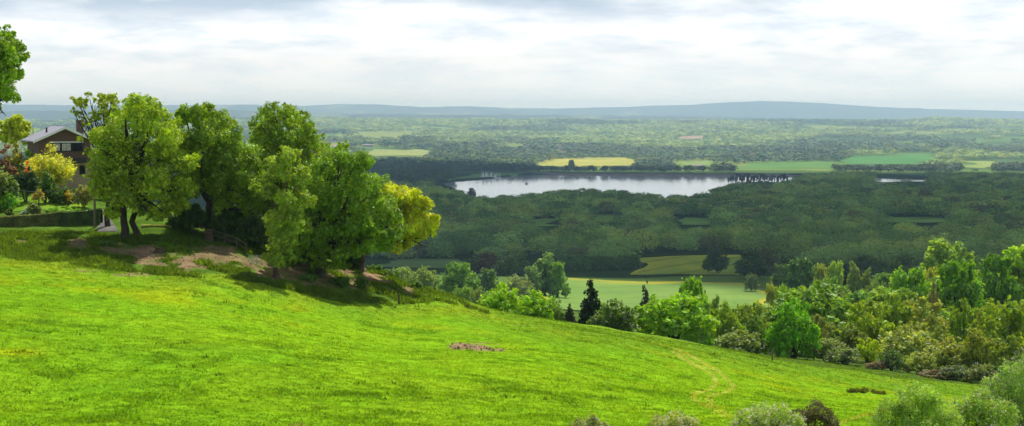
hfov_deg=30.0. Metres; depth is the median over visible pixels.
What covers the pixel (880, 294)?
hedgerow tree
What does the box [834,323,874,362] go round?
hedgerow bush
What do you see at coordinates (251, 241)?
holly bush
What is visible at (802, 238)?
wood tree
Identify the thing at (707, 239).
wood tree
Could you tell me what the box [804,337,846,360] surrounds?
grey shrub
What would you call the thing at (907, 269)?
hedgerow tree
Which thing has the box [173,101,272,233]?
broadleaf tree
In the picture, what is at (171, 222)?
holly bush
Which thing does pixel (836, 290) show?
hedgerow tree
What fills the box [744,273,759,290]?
willow tree
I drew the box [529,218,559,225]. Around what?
glade
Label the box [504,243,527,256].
wood tree
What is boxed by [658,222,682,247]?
wood tree
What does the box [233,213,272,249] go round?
holly bush
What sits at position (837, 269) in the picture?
field tree
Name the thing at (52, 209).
garden plant
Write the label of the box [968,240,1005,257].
wood tree
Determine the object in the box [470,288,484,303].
hawthorn
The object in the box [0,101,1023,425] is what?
ground
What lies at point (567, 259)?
wood edge tree
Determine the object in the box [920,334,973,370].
willow tree
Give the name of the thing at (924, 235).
wood tree
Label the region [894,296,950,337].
willow tree
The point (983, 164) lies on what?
pasture
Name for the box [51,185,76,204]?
dark shrub
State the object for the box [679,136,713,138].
ploughed field
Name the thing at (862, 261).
hedgerow tree
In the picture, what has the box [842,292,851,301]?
hedgerow tree
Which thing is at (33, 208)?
olive shrub
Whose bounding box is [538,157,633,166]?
crop field
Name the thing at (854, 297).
hedgerow tree
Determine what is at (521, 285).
willow tree
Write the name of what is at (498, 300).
hedgerow bush
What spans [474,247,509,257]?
wood tree
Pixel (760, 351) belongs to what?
hedgerow tree
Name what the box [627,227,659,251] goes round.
wood tree
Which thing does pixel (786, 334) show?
round tree
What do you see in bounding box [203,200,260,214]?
holly bush
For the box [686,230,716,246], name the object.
wood tree
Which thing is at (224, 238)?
handrail fence
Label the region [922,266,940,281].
olive tree
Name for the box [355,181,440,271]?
maple tree
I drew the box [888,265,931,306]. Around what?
oak tree
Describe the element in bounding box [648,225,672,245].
wood tree
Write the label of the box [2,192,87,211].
garden lawn
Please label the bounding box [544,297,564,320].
hawthorn
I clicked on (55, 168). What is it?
flowering shrub
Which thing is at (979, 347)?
olive tree
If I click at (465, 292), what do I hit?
field tree
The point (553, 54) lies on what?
sky
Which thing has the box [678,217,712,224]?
glade
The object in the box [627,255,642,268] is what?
wood edge tree
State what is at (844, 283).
dark conifer
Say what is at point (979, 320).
oak tree
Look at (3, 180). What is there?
weeping shrub
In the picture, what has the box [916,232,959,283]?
poplar tree
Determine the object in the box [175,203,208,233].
holly bush
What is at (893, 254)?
wood tree
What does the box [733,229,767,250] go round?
wood tree
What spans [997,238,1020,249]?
wood tree
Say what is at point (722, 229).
wood tree
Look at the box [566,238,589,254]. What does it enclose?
wood tree
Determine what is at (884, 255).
wood tree
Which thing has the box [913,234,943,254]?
wood tree
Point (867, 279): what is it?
birch tree
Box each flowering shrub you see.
[0,143,19,181]
[6,141,24,174]
[20,207,28,214]
[23,142,76,186]
[65,190,71,205]
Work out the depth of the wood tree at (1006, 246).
1314.75 m
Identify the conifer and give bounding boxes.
[636,275,654,334]
[842,264,847,287]
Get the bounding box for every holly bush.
[165,214,190,228]
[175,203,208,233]
[201,205,246,239]
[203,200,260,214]
[226,232,264,247]
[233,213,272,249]
[290,232,314,252]
[303,252,327,261]
[342,254,359,269]
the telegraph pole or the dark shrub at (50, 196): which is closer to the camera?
the telegraph pole
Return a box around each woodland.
[0,116,1023,167]
[265,170,1023,222]
[354,159,1023,185]
[358,207,1023,257]
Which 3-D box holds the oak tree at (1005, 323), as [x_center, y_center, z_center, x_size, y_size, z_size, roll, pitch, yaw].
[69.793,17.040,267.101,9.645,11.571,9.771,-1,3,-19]
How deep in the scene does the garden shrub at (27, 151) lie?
231.77 m
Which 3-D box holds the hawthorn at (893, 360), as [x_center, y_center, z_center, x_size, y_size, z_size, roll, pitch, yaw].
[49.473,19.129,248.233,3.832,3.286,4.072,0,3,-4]
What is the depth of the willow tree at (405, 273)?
839.52 m
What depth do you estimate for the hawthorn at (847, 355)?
249.45 m
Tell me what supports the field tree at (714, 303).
on the ground at (720, 111)
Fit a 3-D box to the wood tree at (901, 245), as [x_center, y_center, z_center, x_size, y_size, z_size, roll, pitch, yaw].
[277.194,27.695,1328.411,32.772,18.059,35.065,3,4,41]
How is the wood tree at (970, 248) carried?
on the ground at (720, 111)
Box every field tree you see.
[452,283,472,298]
[465,258,480,271]
[477,268,499,291]
[492,255,519,273]
[703,294,721,345]
[769,263,791,289]
[813,263,829,281]
[822,276,837,295]
[827,260,843,285]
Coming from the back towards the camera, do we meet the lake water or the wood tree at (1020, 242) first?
the lake water
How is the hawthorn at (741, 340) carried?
on the ground at (720, 111)
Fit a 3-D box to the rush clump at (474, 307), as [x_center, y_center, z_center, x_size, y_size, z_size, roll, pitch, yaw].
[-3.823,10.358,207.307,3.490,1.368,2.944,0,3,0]
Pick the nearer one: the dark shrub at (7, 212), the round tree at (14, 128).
the dark shrub at (7, 212)
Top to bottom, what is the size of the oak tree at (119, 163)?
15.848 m
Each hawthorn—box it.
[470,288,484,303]
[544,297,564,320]
[568,413,610,425]
[586,298,639,331]
[647,410,700,425]
[714,327,765,351]
[728,400,807,425]
[823,345,861,365]
[878,348,906,370]
[936,363,966,381]
[961,362,999,384]
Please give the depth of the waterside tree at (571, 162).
4556.71 m
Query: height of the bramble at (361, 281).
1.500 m
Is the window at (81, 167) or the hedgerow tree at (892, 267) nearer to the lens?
the window at (81, 167)
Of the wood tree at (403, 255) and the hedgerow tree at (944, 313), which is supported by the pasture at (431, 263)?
the wood tree at (403, 255)
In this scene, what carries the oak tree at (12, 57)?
on the ground at (720, 111)
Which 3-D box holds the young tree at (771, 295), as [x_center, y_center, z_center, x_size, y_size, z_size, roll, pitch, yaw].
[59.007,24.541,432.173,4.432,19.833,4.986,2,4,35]
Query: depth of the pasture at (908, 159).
5120.26 m
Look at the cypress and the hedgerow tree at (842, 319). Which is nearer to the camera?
the cypress
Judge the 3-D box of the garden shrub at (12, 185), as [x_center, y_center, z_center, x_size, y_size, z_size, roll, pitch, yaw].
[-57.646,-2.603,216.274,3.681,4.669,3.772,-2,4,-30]
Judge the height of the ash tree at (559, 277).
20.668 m
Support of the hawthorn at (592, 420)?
on the ground at (720, 111)
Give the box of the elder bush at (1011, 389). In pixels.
[978,347,1023,425]
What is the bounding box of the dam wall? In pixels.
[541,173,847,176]
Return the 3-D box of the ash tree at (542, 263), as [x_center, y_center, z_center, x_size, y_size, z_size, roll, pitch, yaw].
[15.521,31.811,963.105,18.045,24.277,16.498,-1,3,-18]
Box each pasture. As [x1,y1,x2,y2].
[368,149,429,155]
[377,259,464,267]
[679,160,718,164]
[736,161,833,168]
[837,153,935,163]
[964,161,997,167]
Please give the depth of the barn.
6047.34 m
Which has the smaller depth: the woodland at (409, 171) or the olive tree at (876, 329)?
the olive tree at (876, 329)
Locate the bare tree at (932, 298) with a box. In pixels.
[927,281,941,312]
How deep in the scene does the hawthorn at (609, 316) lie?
245.72 m
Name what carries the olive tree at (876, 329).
on the ground at (720, 111)
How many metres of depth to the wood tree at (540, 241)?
1529.51 m
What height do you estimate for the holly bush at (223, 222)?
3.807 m
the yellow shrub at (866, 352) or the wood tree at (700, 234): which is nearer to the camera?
the yellow shrub at (866, 352)
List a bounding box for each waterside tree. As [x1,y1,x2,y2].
[467,188,475,194]
[568,160,575,165]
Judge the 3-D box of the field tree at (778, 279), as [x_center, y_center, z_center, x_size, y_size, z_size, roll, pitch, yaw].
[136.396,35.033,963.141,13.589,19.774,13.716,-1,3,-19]
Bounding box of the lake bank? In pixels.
[445,173,521,180]
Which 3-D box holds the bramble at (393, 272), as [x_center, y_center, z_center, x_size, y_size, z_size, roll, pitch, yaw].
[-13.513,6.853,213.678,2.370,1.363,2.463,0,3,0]
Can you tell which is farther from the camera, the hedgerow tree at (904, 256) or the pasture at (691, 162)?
the pasture at (691, 162)
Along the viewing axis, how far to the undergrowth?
189.46 m
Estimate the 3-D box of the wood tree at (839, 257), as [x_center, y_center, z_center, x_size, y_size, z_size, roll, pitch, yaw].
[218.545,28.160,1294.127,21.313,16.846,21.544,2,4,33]
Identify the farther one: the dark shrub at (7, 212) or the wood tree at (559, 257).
the wood tree at (559, 257)
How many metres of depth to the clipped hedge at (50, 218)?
203.36 m
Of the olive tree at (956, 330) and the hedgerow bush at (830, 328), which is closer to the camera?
the olive tree at (956, 330)
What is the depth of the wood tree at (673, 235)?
1453.65 m
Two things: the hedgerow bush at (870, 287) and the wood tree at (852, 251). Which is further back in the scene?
the wood tree at (852, 251)
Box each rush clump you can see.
[462,302,491,313]
[846,388,866,392]
[861,387,886,394]
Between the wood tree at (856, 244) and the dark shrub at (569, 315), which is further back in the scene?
the wood tree at (856, 244)
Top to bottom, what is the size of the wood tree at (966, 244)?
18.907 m
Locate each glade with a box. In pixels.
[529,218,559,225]
[595,214,626,222]
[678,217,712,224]
[873,217,955,222]
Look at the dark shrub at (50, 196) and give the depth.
216.49 m
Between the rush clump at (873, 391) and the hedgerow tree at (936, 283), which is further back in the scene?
the hedgerow tree at (936, 283)
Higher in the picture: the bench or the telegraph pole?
the telegraph pole
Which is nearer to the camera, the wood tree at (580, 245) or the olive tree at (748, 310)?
the olive tree at (748, 310)
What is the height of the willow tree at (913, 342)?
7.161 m
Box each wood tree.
[386,249,418,259]
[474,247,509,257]
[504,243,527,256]
[526,234,564,253]
[549,248,584,262]
[557,232,578,254]
[559,239,587,254]
[563,246,605,258]
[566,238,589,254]
[575,231,612,245]
[586,244,622,259]
[597,235,642,256]
[606,231,630,254]
[618,229,652,250]
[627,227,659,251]
[640,224,662,246]
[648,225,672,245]
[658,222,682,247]
[660,229,686,248]
[674,232,700,250]
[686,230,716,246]
[692,234,717,250]
[707,229,735,248]
[709,225,735,247]
[730,226,755,249]
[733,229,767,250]
[780,228,816,251]
[790,230,812,254]
[797,248,830,266]
[820,242,849,265]
[834,239,858,260]
[839,244,868,263]
[859,238,885,258]
[860,243,899,261]
[872,249,898,260]
[890,240,928,258]
[896,247,926,260]
[910,233,930,250]
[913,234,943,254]
[940,235,965,244]
[948,239,974,253]
[953,237,979,253]
[956,242,982,252]
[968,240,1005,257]
[975,237,1001,253]
[984,242,1012,256]
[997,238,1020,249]
[1004,238,1023,247]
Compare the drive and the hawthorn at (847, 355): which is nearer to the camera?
the drive
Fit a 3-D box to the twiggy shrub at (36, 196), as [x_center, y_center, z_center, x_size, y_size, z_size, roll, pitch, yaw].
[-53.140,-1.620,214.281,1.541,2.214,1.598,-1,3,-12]
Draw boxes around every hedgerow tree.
[758,303,814,357]
[758,349,802,357]
[761,280,851,357]
[830,284,850,298]
[831,299,852,337]
[837,301,886,336]
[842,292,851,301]
[843,266,863,274]
[845,290,869,303]
[853,254,877,270]
[863,285,919,306]
[866,260,892,273]
[872,272,891,288]
[885,261,905,273]
[894,252,920,269]
[896,257,915,268]
[899,307,965,344]
[905,265,918,275]
[919,276,961,300]
[968,255,981,266]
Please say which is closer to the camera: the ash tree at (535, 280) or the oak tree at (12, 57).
the oak tree at (12, 57)
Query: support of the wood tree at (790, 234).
on the ground at (720, 111)
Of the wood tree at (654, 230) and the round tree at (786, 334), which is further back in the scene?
the wood tree at (654, 230)
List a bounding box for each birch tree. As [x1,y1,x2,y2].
[846,260,864,293]
[862,268,871,288]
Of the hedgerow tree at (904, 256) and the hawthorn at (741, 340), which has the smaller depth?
the hawthorn at (741, 340)
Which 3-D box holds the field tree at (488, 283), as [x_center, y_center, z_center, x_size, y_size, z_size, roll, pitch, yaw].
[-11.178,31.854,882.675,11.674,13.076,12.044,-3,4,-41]
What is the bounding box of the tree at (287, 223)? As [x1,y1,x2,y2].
[258,145,317,279]
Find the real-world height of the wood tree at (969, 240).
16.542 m
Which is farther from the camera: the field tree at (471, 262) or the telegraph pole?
the field tree at (471, 262)
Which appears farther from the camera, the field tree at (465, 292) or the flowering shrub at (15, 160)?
the field tree at (465, 292)
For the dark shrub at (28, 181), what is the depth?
218.75 m
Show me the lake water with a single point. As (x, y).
(667, 185)
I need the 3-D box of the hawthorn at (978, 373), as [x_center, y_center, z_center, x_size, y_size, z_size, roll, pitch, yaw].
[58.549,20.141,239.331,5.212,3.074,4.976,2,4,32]
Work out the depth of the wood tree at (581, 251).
1324.73 m
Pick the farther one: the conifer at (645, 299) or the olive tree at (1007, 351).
the conifer at (645, 299)
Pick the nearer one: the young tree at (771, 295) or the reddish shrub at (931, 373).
the reddish shrub at (931, 373)
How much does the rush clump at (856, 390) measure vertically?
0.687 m
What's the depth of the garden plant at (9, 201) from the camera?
214.86 m
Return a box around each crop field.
[537,278,769,311]
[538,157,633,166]
[631,255,756,275]
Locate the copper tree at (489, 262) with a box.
[473,252,498,271]
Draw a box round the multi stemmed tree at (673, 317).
[633,290,720,342]
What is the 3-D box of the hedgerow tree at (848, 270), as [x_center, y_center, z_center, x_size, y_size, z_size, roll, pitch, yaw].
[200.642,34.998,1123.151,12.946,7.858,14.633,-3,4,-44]
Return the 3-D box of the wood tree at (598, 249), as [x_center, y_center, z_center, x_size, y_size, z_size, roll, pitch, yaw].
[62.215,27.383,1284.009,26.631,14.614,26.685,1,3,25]
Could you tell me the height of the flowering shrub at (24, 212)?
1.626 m
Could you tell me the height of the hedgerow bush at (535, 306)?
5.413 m
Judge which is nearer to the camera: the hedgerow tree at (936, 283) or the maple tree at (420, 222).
the maple tree at (420, 222)
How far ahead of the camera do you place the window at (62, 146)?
232.96 m
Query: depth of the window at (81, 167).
233.79 m
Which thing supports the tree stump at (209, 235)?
on the ground at (720, 111)
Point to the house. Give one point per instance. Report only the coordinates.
(63, 138)
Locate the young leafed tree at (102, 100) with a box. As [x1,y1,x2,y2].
[69,91,124,226]
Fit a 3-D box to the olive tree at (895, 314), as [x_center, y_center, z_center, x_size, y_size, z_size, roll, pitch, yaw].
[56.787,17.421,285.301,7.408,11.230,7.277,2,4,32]
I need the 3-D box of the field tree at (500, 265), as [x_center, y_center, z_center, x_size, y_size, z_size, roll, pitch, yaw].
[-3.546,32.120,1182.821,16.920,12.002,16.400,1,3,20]
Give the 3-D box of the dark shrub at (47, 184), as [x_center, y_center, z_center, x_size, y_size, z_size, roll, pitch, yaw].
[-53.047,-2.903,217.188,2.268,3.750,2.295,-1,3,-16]
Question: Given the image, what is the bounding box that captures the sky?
[0,0,1023,110]
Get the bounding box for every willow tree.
[396,266,418,279]
[408,265,442,289]
[506,273,535,296]
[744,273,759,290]
[870,321,940,366]
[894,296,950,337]
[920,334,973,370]
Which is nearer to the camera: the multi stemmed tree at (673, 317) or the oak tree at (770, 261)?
the multi stemmed tree at (673, 317)
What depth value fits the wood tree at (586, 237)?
1427.66 m
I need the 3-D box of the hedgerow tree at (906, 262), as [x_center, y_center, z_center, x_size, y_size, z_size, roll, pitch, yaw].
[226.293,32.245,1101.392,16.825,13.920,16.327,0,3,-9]
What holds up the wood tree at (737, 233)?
on the ground at (720, 111)
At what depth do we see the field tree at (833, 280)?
621.23 m
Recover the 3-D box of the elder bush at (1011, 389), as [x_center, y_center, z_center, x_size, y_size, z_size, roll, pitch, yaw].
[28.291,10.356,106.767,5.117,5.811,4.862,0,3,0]
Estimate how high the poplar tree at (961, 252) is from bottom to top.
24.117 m
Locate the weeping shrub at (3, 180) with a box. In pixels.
[0,165,8,207]
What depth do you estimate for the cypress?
262.57 m
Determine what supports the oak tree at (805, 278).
on the ground at (720, 111)
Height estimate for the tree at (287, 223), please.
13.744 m
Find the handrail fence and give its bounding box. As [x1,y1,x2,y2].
[194,225,246,253]
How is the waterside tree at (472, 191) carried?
on the ground at (720, 111)
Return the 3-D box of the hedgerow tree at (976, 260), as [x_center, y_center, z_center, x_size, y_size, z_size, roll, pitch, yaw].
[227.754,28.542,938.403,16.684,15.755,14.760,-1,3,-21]
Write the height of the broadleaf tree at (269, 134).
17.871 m
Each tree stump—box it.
[154,247,162,253]
[204,230,213,241]
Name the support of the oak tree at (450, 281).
on the ground at (720, 111)
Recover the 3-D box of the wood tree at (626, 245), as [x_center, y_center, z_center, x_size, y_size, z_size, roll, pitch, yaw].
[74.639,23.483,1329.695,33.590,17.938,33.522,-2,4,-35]
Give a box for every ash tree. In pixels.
[523,265,543,294]
[529,252,555,294]
[546,261,570,296]
[994,244,1023,298]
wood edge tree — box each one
[561,254,573,269]
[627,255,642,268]
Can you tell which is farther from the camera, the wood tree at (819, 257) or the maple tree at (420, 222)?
the wood tree at (819, 257)
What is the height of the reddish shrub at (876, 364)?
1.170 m
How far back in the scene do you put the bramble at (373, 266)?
214.27 m
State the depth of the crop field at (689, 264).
1252.04 m
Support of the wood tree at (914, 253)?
on the ground at (720, 111)
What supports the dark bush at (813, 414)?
on the ground at (720, 111)
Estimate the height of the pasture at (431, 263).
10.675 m
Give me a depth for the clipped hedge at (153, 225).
200.38 m
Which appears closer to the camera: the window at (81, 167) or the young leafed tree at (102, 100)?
the young leafed tree at (102, 100)
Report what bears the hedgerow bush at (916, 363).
on the ground at (720, 111)
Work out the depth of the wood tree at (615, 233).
1359.79 m
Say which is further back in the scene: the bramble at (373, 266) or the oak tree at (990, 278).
the oak tree at (990, 278)
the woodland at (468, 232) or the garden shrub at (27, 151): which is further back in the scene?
the woodland at (468, 232)
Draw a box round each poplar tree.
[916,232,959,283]
[950,241,974,265]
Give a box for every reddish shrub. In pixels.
[864,361,890,369]
[917,368,954,378]
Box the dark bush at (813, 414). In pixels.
[787,397,839,425]
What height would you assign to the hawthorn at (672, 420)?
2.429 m
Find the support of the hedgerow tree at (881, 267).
on the ground at (720, 111)
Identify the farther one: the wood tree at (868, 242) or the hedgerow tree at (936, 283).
the wood tree at (868, 242)
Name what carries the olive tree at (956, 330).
on the ground at (720, 111)
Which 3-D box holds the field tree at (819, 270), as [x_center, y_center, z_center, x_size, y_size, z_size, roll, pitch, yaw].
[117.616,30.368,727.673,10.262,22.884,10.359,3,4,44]
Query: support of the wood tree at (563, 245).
on the ground at (720, 111)
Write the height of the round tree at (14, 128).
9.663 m
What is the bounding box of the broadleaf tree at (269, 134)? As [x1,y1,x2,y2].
[240,101,348,224]
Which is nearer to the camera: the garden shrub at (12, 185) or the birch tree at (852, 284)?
the garden shrub at (12, 185)
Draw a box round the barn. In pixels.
[363,144,373,146]
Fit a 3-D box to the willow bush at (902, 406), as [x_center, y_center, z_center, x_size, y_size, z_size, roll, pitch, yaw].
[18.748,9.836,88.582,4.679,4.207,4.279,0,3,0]
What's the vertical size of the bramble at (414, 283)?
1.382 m
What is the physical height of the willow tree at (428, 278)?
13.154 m
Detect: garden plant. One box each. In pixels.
[0,192,19,210]
[43,206,62,212]
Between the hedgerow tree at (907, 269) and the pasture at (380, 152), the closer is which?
the hedgerow tree at (907, 269)
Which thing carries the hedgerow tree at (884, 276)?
on the ground at (720, 111)
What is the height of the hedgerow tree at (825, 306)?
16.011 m
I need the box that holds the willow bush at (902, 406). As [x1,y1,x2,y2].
[866,379,971,425]
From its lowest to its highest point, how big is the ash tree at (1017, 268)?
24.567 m
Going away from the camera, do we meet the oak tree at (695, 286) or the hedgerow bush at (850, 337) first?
the hedgerow bush at (850, 337)
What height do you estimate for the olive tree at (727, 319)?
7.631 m
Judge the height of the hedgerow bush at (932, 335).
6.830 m
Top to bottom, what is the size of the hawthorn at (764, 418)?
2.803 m
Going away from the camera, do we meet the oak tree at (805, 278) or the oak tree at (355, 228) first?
the oak tree at (355, 228)
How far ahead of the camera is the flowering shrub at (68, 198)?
214.15 m
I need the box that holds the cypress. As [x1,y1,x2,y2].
[577,278,602,324]
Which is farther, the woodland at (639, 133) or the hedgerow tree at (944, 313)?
the woodland at (639, 133)
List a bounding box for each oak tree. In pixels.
[0,24,30,115]
[82,92,202,237]
[287,140,406,278]
[437,261,482,293]
[678,275,714,345]
[701,246,730,272]
[732,250,770,276]
[759,249,781,273]
[783,256,815,289]
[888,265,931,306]
[926,257,990,327]
[970,301,1007,362]
[977,252,1023,312]
[979,295,1023,368]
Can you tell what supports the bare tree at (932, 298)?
on the ground at (720, 111)
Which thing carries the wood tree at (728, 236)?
on the ground at (720, 111)
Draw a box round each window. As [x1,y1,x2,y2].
[49,141,82,151]
[79,165,84,173]
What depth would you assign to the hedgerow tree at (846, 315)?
354.75 m
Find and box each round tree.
[0,113,34,152]
[762,297,822,358]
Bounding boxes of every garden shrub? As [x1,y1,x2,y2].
[0,170,19,201]
[18,149,38,187]
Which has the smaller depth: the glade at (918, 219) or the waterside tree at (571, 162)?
the glade at (918, 219)
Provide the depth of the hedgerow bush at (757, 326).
256.60 m
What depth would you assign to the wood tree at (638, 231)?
1445.22 m
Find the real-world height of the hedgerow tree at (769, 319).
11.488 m
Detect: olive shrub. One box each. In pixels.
[25,201,42,213]
[68,185,92,207]
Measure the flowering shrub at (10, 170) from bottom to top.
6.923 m
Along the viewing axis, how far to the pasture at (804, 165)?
4738.97 m
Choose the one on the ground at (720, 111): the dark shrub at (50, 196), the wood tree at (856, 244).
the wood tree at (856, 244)
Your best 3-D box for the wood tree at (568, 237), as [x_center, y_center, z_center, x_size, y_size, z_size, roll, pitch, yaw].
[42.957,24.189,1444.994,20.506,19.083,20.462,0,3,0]
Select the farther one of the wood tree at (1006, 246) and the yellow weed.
the wood tree at (1006, 246)
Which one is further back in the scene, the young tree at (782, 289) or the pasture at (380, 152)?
the pasture at (380, 152)
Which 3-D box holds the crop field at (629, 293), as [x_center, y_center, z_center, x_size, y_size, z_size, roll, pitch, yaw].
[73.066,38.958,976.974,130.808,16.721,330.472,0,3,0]
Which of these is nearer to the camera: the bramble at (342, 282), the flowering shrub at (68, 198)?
the bramble at (342, 282)
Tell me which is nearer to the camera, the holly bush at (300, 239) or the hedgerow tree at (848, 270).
the holly bush at (300, 239)
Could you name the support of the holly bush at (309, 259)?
on the ground at (720, 111)
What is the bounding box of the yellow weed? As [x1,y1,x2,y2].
[287,422,308,425]
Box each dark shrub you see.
[4,208,13,215]
[13,164,40,201]
[35,171,53,202]
[44,183,59,202]
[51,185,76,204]
[563,303,578,322]
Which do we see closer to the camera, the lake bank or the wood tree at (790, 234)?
the wood tree at (790, 234)
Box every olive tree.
[709,300,746,348]
[730,299,771,351]
[836,298,894,361]
[871,292,917,336]
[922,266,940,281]
[946,297,979,343]
[957,328,1001,367]
[988,335,1023,372]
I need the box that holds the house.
[21,120,90,188]
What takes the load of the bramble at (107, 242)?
on the ground at (720, 111)
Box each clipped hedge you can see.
[0,211,60,226]
[58,208,102,225]
[141,224,171,227]
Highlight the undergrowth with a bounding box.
[0,228,470,305]
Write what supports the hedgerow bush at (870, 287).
on the ground at (720, 111)
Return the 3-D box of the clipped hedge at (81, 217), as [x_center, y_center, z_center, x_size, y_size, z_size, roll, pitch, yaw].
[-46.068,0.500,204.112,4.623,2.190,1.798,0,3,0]
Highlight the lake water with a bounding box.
[442,175,923,197]
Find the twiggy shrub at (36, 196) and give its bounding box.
[31,189,44,205]
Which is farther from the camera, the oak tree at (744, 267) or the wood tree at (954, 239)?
the wood tree at (954, 239)
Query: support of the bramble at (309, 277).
on the ground at (720, 111)
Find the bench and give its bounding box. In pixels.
[248,255,260,261]
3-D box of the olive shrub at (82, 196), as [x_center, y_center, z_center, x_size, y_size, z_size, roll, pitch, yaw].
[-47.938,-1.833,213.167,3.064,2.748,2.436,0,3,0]
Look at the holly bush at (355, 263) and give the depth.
207.89 m
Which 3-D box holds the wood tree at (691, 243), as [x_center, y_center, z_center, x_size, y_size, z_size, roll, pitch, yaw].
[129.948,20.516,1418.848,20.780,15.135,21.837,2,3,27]
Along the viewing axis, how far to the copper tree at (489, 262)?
1230.05 m
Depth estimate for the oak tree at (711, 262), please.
1169.79 m
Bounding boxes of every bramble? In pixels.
[96,239,115,246]
[299,273,317,282]
[329,275,350,288]
[353,276,369,288]
[366,264,383,272]
[382,268,400,278]
[402,278,423,288]
[947,385,1022,425]
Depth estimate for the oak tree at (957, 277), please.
403.12 m
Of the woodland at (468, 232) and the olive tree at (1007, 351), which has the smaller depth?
the olive tree at (1007, 351)
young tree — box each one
[765,281,775,314]
[773,283,787,307]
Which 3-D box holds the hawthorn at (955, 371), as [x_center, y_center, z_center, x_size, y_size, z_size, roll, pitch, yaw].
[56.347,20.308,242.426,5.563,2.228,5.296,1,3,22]
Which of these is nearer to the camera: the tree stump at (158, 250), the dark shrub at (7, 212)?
the tree stump at (158, 250)
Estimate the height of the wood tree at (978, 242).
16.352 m
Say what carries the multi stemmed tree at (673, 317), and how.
on the ground at (720, 111)
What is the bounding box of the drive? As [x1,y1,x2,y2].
[98,210,117,231]
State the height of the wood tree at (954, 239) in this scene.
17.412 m
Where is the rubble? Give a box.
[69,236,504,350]
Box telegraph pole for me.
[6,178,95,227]
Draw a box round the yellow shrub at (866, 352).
[856,337,882,363]
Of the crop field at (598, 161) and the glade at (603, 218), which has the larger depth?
the crop field at (598, 161)
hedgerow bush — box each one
[476,280,524,313]
[514,287,559,318]
[744,316,772,354]
[806,313,837,341]
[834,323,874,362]
[864,276,883,292]
[898,350,936,374]
[924,323,956,346]

